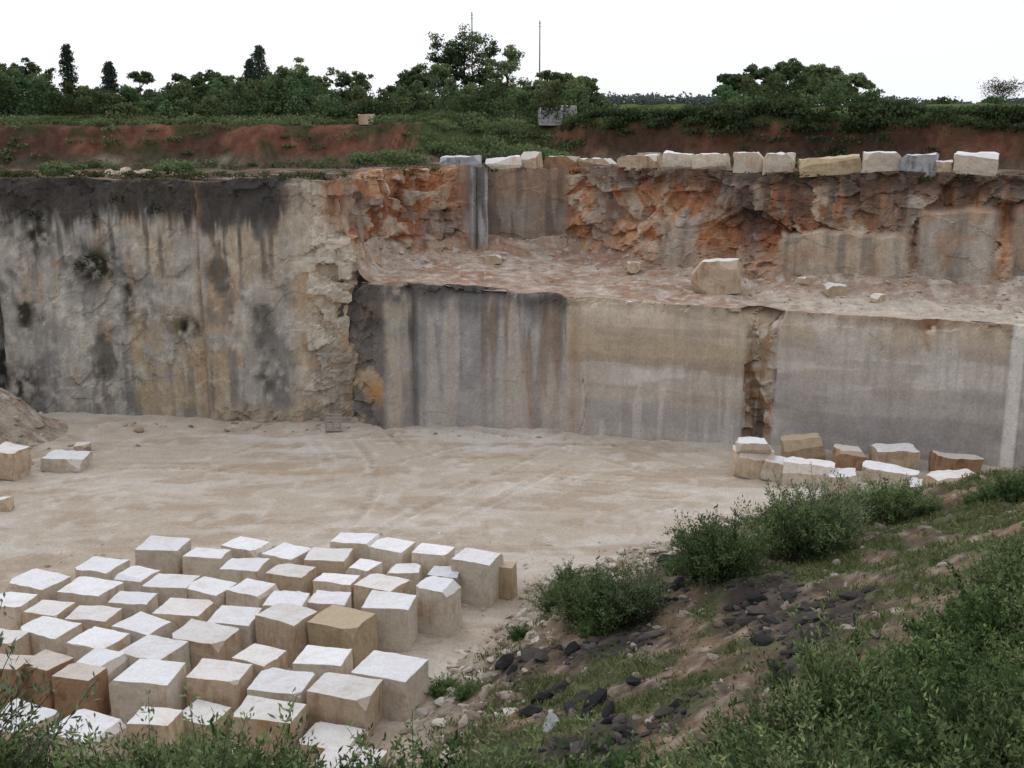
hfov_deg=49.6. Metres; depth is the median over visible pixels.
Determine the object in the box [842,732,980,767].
shrub
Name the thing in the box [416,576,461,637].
limestone block
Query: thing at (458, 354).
quarry wall
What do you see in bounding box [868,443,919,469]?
limestone block
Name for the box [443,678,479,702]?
shrub
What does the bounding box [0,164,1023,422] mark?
quarry cliff
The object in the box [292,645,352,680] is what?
limestone block
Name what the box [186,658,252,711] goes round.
limestone block
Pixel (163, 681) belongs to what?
limestone block
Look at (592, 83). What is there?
deciduous tree
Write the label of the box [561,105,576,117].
limestone block
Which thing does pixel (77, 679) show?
limestone block
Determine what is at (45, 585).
limestone block
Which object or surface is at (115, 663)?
limestone block
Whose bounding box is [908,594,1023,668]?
shrub
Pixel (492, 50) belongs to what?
deciduous tree
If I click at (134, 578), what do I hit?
limestone block
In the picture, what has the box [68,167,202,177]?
rubble on ledge
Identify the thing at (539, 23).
antenna mast
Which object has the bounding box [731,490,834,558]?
shrub
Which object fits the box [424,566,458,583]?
limestone block
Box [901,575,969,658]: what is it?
shrub
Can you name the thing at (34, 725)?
shrub
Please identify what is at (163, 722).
limestone block
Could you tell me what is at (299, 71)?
deciduous tree
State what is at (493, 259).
boulder
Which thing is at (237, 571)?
limestone block
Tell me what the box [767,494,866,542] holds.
shrub
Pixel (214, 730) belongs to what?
shrub
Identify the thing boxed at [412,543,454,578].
limestone block
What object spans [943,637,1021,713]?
shrub
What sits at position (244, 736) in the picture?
shrub
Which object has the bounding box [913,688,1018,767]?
shrub
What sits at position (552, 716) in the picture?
boulder
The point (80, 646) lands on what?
limestone block
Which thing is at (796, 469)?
limestone block
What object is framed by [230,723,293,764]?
shrub
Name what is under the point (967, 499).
shrub
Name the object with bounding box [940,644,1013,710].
shrub
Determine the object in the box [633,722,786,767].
shrub
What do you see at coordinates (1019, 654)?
shrub
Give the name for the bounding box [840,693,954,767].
shrub
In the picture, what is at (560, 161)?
limestone block
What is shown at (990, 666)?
shrub
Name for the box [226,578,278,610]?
limestone block
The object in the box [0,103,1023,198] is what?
plateau ground
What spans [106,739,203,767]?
shrub
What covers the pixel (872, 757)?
shrub
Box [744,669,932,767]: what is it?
shrub
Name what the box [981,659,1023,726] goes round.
shrub
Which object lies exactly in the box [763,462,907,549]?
shrub
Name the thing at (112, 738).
shrub
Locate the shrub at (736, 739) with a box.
[646,683,975,767]
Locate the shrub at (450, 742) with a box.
[449,741,456,767]
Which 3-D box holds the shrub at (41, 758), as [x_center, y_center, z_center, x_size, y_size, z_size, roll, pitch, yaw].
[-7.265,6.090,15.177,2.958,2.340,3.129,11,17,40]
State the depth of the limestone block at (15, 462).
48.45 m
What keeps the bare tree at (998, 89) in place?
on the plateau ground at (261, 144)
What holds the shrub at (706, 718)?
on the hillside at (694, 661)
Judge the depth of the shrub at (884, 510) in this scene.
34.01 m
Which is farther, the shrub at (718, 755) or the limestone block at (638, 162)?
the limestone block at (638, 162)
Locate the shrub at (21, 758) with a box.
[2,737,57,767]
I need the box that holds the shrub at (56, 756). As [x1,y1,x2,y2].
[1,730,75,767]
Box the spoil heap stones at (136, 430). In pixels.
[0,388,143,464]
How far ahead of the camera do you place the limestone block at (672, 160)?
60.24 m
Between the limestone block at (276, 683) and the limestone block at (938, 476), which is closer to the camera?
the limestone block at (276, 683)
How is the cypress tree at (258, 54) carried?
on the plateau ground at (261, 144)
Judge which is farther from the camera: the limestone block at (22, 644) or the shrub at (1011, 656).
the limestone block at (22, 644)
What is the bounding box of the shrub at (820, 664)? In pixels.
[746,596,950,737]
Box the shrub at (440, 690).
[424,669,462,699]
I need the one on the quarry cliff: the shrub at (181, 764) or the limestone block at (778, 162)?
the limestone block at (778, 162)
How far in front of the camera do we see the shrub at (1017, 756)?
13.98 m
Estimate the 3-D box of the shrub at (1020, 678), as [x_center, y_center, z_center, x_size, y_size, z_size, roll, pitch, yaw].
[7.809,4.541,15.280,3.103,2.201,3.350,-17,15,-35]
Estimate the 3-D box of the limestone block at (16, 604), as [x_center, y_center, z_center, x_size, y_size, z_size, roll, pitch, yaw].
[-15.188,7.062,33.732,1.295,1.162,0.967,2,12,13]
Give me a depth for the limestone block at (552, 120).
81.12 m
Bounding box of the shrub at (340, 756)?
[245,727,393,767]
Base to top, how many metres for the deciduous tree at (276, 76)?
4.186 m
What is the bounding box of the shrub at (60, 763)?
[0,744,66,767]
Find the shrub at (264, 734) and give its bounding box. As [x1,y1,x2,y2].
[122,726,305,767]
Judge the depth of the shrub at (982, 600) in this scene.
18.91 m
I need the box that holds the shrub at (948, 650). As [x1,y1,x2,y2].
[886,615,1022,703]
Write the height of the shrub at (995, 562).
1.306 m
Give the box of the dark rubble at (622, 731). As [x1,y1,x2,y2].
[476,551,880,767]
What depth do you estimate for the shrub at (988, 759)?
14.62 m
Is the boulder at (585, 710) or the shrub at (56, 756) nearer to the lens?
the shrub at (56, 756)
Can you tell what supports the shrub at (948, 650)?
on the hillside at (694, 661)
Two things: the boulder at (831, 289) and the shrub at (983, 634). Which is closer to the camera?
the shrub at (983, 634)
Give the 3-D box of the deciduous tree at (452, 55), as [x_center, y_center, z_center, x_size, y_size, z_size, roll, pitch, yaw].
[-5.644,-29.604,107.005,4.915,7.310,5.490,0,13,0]
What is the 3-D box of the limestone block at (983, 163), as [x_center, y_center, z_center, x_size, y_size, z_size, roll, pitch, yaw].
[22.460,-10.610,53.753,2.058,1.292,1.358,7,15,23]
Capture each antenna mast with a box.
[470,12,472,70]
[538,20,540,79]
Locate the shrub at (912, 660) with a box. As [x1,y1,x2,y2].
[857,648,998,725]
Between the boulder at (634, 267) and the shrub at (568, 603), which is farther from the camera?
the boulder at (634, 267)
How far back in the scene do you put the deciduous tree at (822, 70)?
97.60 m
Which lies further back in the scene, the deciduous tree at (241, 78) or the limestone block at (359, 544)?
the deciduous tree at (241, 78)
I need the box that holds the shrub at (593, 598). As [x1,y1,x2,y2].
[552,549,698,635]
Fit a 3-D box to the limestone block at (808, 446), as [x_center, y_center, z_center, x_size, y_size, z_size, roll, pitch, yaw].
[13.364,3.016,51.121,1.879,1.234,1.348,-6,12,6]
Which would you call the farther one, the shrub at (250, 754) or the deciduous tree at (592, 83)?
the deciduous tree at (592, 83)
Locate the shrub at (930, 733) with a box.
[868,699,993,767]
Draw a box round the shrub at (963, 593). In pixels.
[942,562,1022,638]
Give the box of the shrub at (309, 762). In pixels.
[267,758,434,767]
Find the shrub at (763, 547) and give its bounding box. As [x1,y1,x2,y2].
[698,520,792,575]
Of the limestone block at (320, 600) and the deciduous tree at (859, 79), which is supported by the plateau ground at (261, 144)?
the deciduous tree at (859, 79)
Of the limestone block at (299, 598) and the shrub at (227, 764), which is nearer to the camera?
the shrub at (227, 764)
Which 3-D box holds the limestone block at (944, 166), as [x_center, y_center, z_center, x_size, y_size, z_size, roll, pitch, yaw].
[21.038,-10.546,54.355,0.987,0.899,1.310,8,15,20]
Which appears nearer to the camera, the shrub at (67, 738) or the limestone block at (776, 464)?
the shrub at (67, 738)
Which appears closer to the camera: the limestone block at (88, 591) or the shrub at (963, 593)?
the shrub at (963, 593)
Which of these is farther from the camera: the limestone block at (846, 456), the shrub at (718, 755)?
the limestone block at (846, 456)
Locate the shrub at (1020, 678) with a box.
[949,647,1023,727]
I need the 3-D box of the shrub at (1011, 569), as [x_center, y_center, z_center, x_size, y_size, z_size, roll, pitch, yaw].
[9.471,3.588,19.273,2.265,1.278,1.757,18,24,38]
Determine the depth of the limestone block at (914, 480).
46.66 m
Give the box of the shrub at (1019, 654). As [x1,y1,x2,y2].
[994,638,1023,695]
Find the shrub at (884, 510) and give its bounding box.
[817,461,942,528]
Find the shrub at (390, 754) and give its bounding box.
[286,734,430,767]
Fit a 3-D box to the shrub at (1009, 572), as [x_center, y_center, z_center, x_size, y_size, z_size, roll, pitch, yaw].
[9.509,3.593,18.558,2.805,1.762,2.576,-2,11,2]
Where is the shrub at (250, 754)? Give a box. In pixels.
[216,738,264,767]
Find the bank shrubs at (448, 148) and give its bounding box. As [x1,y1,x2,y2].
[0,106,952,175]
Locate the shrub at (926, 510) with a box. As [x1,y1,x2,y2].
[905,488,944,518]
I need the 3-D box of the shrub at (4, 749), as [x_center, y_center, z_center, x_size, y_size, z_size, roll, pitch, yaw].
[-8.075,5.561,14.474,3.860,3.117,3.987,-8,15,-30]
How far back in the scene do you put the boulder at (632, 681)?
24.70 m
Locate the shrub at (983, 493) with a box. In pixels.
[965,477,1011,502]
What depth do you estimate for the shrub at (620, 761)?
15.01 m
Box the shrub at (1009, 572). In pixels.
[994,543,1023,635]
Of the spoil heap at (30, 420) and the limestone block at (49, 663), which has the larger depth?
the spoil heap at (30, 420)
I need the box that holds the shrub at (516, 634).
[504,624,531,641]
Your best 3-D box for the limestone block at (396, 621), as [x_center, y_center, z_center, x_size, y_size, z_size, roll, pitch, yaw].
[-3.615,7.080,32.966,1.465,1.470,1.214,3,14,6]
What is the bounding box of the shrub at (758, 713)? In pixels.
[683,667,847,761]
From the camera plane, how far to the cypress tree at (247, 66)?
94.17 m
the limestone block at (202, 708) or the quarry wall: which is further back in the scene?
the quarry wall
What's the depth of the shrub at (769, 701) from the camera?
17.78 m
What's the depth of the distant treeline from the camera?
244.08 m
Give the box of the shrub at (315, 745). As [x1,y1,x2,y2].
[214,725,319,767]
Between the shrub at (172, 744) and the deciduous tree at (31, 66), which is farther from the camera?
the deciduous tree at (31, 66)
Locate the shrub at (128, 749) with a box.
[27,707,266,767]
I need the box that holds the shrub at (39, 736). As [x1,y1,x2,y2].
[0,592,101,767]
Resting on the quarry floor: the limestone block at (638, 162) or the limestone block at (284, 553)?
the limestone block at (284, 553)
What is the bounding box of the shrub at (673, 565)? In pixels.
[659,545,690,575]
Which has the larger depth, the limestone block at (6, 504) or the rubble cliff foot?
the rubble cliff foot
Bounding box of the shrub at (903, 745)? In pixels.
[835,696,1023,767]
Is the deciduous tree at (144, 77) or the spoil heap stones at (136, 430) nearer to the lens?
the spoil heap stones at (136, 430)
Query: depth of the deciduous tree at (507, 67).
105.48 m
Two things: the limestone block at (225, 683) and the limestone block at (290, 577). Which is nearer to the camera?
the limestone block at (225, 683)
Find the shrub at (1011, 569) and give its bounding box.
[991,550,1023,591]
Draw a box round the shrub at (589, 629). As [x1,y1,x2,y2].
[563,611,611,640]
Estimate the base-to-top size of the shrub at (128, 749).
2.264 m
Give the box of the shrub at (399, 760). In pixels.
[339,729,461,767]
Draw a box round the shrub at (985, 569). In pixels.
[941,530,1023,614]
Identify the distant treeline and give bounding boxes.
[1,91,1023,114]
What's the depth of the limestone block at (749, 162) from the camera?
57.51 m
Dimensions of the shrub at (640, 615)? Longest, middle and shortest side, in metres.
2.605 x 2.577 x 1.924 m
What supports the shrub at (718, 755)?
on the hillside at (694, 661)
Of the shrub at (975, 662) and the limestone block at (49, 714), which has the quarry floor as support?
the limestone block at (49, 714)
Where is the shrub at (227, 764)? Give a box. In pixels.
[103,740,265,767]
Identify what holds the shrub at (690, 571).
on the hillside at (694, 661)
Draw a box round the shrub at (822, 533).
[741,470,870,564]
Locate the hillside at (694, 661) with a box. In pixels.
[390,470,1023,767]
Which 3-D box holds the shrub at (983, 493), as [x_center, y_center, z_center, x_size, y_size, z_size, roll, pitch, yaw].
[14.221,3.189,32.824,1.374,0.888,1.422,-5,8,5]
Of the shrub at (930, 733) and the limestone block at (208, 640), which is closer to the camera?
the shrub at (930, 733)
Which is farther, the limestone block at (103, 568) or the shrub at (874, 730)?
the limestone block at (103, 568)
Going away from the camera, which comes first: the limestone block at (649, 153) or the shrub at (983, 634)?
the shrub at (983, 634)
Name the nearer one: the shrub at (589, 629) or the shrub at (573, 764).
the shrub at (573, 764)
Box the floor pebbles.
[6,530,656,755]
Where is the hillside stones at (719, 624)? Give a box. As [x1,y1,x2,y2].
[457,470,1021,767]
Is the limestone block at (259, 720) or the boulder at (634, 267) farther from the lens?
the boulder at (634, 267)
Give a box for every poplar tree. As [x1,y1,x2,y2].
[57,43,79,92]
[100,61,119,95]
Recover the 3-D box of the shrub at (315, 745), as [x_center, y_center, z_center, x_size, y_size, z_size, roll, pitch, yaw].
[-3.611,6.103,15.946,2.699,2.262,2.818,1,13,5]
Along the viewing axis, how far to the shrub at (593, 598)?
28.49 m
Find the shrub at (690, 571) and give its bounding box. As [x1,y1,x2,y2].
[647,510,767,586]
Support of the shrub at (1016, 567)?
on the hillside at (694, 661)
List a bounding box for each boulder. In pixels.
[485,255,501,263]
[518,704,542,716]
[530,689,552,704]
[542,712,558,734]
[550,680,569,695]
[563,701,577,715]
[574,690,589,703]
[580,705,594,720]
[583,688,606,707]
[601,701,614,717]
[625,676,641,685]
[627,261,640,272]
[653,597,671,605]
[656,554,676,562]
[691,258,741,294]
[794,277,811,284]
[823,282,847,296]
[869,293,886,302]
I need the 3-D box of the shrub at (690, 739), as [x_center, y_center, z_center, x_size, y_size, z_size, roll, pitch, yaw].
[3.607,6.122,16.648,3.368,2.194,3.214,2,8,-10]
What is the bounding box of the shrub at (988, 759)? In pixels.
[905,634,1023,767]
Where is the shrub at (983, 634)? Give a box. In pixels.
[913,594,1023,669]
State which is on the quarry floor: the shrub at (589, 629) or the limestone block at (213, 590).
the limestone block at (213, 590)
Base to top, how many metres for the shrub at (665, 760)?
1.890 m
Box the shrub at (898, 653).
[867,613,939,687]
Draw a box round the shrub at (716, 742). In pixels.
[700,722,843,767]
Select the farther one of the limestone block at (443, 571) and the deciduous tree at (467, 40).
the deciduous tree at (467, 40)
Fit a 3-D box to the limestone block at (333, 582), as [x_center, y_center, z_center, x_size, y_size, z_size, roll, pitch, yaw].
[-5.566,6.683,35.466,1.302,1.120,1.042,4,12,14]
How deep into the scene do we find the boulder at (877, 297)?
52.45 m
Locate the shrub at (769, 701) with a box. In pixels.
[727,667,870,749]
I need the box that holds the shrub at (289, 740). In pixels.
[192,736,330,767]
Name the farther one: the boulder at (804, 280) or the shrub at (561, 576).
the boulder at (804, 280)
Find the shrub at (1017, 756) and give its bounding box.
[901,680,1023,767]
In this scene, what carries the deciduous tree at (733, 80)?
on the plateau ground at (261, 144)
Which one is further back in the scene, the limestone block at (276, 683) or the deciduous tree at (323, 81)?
the deciduous tree at (323, 81)
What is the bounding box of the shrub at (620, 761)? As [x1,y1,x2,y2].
[494,732,663,767]
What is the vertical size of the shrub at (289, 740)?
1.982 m
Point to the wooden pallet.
(333, 423)
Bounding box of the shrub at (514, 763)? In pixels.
[355,704,538,767]
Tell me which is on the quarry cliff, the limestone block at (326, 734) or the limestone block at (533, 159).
the limestone block at (533, 159)
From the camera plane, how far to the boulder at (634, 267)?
59.98 m
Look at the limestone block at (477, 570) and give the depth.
35.70 m
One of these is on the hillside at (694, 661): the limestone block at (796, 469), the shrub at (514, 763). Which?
the shrub at (514, 763)
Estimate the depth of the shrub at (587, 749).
16.39 m
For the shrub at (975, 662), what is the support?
on the hillside at (694, 661)
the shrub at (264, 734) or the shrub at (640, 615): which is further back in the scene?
the shrub at (640, 615)
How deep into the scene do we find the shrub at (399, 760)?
14.15 m
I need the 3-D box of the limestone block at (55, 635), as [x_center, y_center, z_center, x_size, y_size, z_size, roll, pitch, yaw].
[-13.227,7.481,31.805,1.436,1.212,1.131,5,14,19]
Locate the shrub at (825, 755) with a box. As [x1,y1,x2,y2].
[824,746,880,767]
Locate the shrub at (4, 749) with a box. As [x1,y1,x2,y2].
[0,669,42,767]
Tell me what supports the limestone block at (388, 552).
on the quarry floor
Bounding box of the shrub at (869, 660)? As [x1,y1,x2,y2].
[763,611,940,744]
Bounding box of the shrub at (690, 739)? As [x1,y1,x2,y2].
[637,702,798,767]
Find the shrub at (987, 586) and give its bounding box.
[955,561,1016,618]
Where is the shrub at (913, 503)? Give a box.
[853,472,950,523]
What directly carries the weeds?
on the plateau ground at (261, 144)
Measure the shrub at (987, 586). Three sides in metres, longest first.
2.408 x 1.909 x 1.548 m
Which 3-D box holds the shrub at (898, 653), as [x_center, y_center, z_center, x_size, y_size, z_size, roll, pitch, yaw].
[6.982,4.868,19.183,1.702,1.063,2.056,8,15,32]
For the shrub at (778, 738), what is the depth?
16.79 m
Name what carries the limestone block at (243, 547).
on the quarry floor
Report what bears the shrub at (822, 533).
on the hillside at (694, 661)
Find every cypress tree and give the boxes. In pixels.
[242,58,256,111]
[247,44,270,106]
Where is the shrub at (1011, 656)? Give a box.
[968,638,1023,678]
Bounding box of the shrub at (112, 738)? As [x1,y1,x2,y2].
[36,689,221,767]
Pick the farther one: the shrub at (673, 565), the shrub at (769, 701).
the shrub at (673, 565)
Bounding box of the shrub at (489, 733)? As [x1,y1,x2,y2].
[447,731,574,767]
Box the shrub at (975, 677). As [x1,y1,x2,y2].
[941,654,1023,726]
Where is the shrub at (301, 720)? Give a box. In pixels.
[161,714,372,767]
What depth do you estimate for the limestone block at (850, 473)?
46.69 m
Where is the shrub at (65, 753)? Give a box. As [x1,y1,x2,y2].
[60,732,275,767]
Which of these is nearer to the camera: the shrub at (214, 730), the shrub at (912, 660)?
the shrub at (214, 730)
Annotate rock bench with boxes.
[354,234,1023,323]
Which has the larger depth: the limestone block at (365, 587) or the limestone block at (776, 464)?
the limestone block at (776, 464)
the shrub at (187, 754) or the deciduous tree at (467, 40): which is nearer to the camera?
the shrub at (187, 754)
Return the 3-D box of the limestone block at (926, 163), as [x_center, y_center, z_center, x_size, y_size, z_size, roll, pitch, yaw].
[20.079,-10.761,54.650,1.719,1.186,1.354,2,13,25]
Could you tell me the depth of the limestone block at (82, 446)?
52.60 m
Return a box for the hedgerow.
[0,67,1013,122]
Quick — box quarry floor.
[0,412,1020,767]
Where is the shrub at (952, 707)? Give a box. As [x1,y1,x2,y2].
[877,643,994,749]
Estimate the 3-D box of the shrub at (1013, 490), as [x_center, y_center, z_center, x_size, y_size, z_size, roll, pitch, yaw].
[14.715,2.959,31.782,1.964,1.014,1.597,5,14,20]
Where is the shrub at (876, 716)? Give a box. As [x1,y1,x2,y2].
[844,689,955,760]
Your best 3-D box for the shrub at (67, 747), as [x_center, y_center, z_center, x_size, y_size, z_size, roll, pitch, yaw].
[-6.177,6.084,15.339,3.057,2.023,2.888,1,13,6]
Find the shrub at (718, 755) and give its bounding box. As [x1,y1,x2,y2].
[654,710,799,767]
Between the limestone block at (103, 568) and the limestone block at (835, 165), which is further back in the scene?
the limestone block at (835, 165)
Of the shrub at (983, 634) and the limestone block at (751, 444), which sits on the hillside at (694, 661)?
the shrub at (983, 634)
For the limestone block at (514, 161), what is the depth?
64.10 m
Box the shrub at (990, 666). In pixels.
[978,643,1023,727]
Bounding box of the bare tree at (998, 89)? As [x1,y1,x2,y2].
[978,76,1023,99]
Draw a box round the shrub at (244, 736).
[160,700,326,767]
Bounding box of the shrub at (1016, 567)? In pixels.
[947,530,1023,612]
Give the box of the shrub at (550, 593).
[520,574,570,619]
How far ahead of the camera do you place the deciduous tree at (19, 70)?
100.28 m
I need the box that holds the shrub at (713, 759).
[649,714,867,767]
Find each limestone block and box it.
[0,441,31,480]
[0,497,14,511]
[0,592,37,629]
[0,628,32,654]
[0,654,33,703]
[0,698,58,761]
[6,568,70,602]
[20,616,82,654]
[23,600,75,624]
[25,649,73,709]
[40,449,92,472]
[44,709,129,766]
[52,662,110,720]
[57,576,123,607]
[64,605,121,632]
[66,626,130,662]
[73,442,90,450]
[75,556,129,580]
[76,647,128,708]
[108,591,158,619]
[108,659,187,726]
[111,611,177,643]
[114,565,160,591]
[120,635,190,674]
[126,706,184,756]
[135,535,190,573]
[142,573,199,606]
[152,598,215,628]
[172,619,241,670]
[182,547,231,578]
[183,699,231,744]
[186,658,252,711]
[187,576,236,610]
[207,605,261,650]
[219,558,269,583]
[221,536,274,558]
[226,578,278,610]
[232,643,287,681]
[232,695,308,755]
[247,667,315,703]
[255,603,317,669]
[261,542,310,568]
[262,590,309,610]
[265,563,315,596]
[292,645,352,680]
[296,722,368,761]
[304,547,353,577]
[307,590,351,612]
[307,604,377,669]
[307,672,382,732]
[313,573,360,608]
[313,744,386,767]
[330,533,380,562]
[345,558,382,578]
[351,650,428,721]
[354,573,409,609]
[358,114,374,124]
[361,590,417,651]
[369,537,415,574]
[386,563,422,594]
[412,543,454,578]
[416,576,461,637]
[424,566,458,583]
[439,155,481,166]
[451,548,503,607]
[485,155,521,168]
[498,561,517,599]
[521,151,542,168]
[538,108,562,125]
[544,156,580,168]
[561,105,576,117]
[578,157,616,168]
[617,154,661,170]
[637,153,661,160]
[662,150,694,169]
[692,153,729,170]
[732,445,774,479]
[733,152,763,172]
[735,437,771,453]
[760,456,785,482]
[762,152,795,174]
[780,433,825,459]
[782,456,834,488]
[797,154,861,177]
[827,468,856,492]
[833,444,867,470]
[860,460,918,487]
[861,151,901,172]
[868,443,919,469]
[900,152,938,177]
[908,477,922,487]
[921,469,974,485]
[928,450,983,472]
[936,160,952,171]
[952,151,998,175]
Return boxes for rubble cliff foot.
[73,418,718,451]
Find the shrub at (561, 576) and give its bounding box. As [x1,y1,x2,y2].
[537,557,598,586]
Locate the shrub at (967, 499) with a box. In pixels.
[960,491,977,505]
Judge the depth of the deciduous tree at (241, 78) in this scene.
99.70 m
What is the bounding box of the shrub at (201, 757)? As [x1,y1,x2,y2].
[64,715,323,767]
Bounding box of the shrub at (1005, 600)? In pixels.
[974,557,1023,640]
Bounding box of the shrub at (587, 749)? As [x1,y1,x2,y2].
[529,742,589,767]
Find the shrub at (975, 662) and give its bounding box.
[966,600,1023,692]
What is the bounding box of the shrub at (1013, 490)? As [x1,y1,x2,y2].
[990,469,1023,503]
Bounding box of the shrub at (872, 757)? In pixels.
[852,748,919,767]
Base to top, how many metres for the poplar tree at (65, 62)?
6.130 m
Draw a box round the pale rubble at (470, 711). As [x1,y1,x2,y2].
[384,494,846,767]
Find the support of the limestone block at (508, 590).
on the quarry floor
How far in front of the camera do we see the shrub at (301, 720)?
15.68 m
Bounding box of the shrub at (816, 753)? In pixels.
[691,715,887,767]
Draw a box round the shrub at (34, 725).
[0,692,67,767]
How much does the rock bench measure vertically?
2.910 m
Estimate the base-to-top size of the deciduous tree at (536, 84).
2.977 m
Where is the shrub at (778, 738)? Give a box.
[697,699,843,767]
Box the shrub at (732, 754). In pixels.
[723,731,807,767]
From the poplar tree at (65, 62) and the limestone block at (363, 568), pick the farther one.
the poplar tree at (65, 62)
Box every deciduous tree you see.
[0,63,26,113]
[9,57,55,79]
[76,85,93,92]
[126,70,155,97]
[171,73,205,98]
[196,69,230,89]
[223,74,244,92]
[265,69,285,81]
[274,57,313,85]
[300,75,333,90]
[325,67,375,99]
[384,69,426,94]
[411,63,451,103]
[425,23,498,84]
[429,39,478,109]
[473,40,510,89]
[480,44,531,93]
[514,79,560,100]
[535,70,575,97]
[573,75,599,97]
[711,73,758,96]
[742,62,800,91]
[773,57,822,91]
[793,63,845,94]
[836,72,875,94]
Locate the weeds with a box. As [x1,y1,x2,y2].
[0,164,1023,276]
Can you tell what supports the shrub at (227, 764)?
on the hillside at (694, 661)
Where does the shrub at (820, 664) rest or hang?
on the hillside at (694, 661)
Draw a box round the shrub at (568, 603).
[541,565,622,633]
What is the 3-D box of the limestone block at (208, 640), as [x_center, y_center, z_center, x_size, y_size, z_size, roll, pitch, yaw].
[-8.616,7.566,31.238,1.634,1.302,1.220,5,15,17]
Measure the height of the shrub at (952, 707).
1.689 m
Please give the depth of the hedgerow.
84.06 m
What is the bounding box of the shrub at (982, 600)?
[938,557,1023,666]
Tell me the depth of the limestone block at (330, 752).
26.20 m
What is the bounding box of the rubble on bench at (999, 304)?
[355,234,1023,317]
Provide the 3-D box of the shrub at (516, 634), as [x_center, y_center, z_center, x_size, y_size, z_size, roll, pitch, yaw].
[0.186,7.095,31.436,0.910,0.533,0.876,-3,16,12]
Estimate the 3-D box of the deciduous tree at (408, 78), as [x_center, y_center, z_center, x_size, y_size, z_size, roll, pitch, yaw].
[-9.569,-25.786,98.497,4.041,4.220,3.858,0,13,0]
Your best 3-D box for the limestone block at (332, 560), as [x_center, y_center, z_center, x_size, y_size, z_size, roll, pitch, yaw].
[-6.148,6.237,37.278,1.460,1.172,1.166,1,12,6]
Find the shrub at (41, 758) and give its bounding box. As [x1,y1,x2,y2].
[1,726,80,767]
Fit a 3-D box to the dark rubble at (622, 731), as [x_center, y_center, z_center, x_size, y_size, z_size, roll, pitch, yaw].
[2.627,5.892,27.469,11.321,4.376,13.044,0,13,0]
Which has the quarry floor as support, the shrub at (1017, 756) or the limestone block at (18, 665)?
the limestone block at (18, 665)
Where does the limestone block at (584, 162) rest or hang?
on the plateau ground at (261, 144)
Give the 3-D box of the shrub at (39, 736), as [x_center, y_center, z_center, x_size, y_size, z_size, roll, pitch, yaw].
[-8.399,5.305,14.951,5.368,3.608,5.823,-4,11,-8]
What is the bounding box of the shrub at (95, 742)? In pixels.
[42,681,304,767]
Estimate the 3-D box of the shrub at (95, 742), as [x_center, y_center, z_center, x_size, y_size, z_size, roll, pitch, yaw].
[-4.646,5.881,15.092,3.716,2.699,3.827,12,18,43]
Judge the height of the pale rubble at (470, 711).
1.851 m
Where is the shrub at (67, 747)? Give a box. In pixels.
[28,725,170,767]
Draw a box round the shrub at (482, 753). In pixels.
[345,719,529,767]
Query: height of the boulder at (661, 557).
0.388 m
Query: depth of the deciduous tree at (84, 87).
100.08 m
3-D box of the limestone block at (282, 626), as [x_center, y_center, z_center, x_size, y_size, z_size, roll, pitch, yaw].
[-6.486,7.280,32.093,1.376,1.474,1.200,9,15,27]
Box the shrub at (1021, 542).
[966,521,1023,577]
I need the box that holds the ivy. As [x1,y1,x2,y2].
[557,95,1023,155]
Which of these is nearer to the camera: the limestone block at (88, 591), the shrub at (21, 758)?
the shrub at (21, 758)
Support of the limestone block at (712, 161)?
on the quarry cliff
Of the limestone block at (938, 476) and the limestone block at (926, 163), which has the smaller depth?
the limestone block at (938, 476)
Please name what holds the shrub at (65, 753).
on the hillside at (694, 661)
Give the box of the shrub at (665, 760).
[561,728,721,767]
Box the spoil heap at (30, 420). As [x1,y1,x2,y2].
[0,389,67,448]
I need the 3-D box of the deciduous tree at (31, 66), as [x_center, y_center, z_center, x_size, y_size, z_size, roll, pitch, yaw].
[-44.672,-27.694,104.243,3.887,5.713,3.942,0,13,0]
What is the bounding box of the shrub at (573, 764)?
[417,700,610,767]
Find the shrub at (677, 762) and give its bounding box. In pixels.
[624,760,684,767]
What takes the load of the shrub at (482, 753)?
on the hillside at (694, 661)
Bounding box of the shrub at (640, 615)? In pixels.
[582,548,677,628]
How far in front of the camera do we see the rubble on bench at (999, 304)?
58.32 m
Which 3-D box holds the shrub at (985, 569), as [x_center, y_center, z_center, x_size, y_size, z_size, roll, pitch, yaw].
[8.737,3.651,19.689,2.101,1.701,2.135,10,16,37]
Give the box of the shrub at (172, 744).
[98,737,307,767]
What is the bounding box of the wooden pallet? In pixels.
[325,413,341,431]
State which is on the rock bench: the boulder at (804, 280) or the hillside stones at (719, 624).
the boulder at (804, 280)
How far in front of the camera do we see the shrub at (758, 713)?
17.46 m
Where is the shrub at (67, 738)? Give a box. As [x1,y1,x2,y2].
[13,717,156,767]
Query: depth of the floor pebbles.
39.81 m
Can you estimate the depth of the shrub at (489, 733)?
16.56 m
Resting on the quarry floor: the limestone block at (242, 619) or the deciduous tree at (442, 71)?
the limestone block at (242, 619)
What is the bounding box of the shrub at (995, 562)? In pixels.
[986,555,1021,576]
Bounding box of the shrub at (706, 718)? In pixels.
[691,710,793,766]
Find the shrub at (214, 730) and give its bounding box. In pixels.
[125,715,285,767]
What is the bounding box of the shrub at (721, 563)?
[664,498,798,590]
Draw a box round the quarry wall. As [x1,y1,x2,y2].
[336,279,1023,469]
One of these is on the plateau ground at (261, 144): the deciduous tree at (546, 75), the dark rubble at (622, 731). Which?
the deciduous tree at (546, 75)
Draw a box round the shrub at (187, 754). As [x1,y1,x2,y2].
[72,718,271,767]
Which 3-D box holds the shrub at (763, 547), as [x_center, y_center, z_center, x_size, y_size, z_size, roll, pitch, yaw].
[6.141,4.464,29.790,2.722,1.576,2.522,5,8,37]

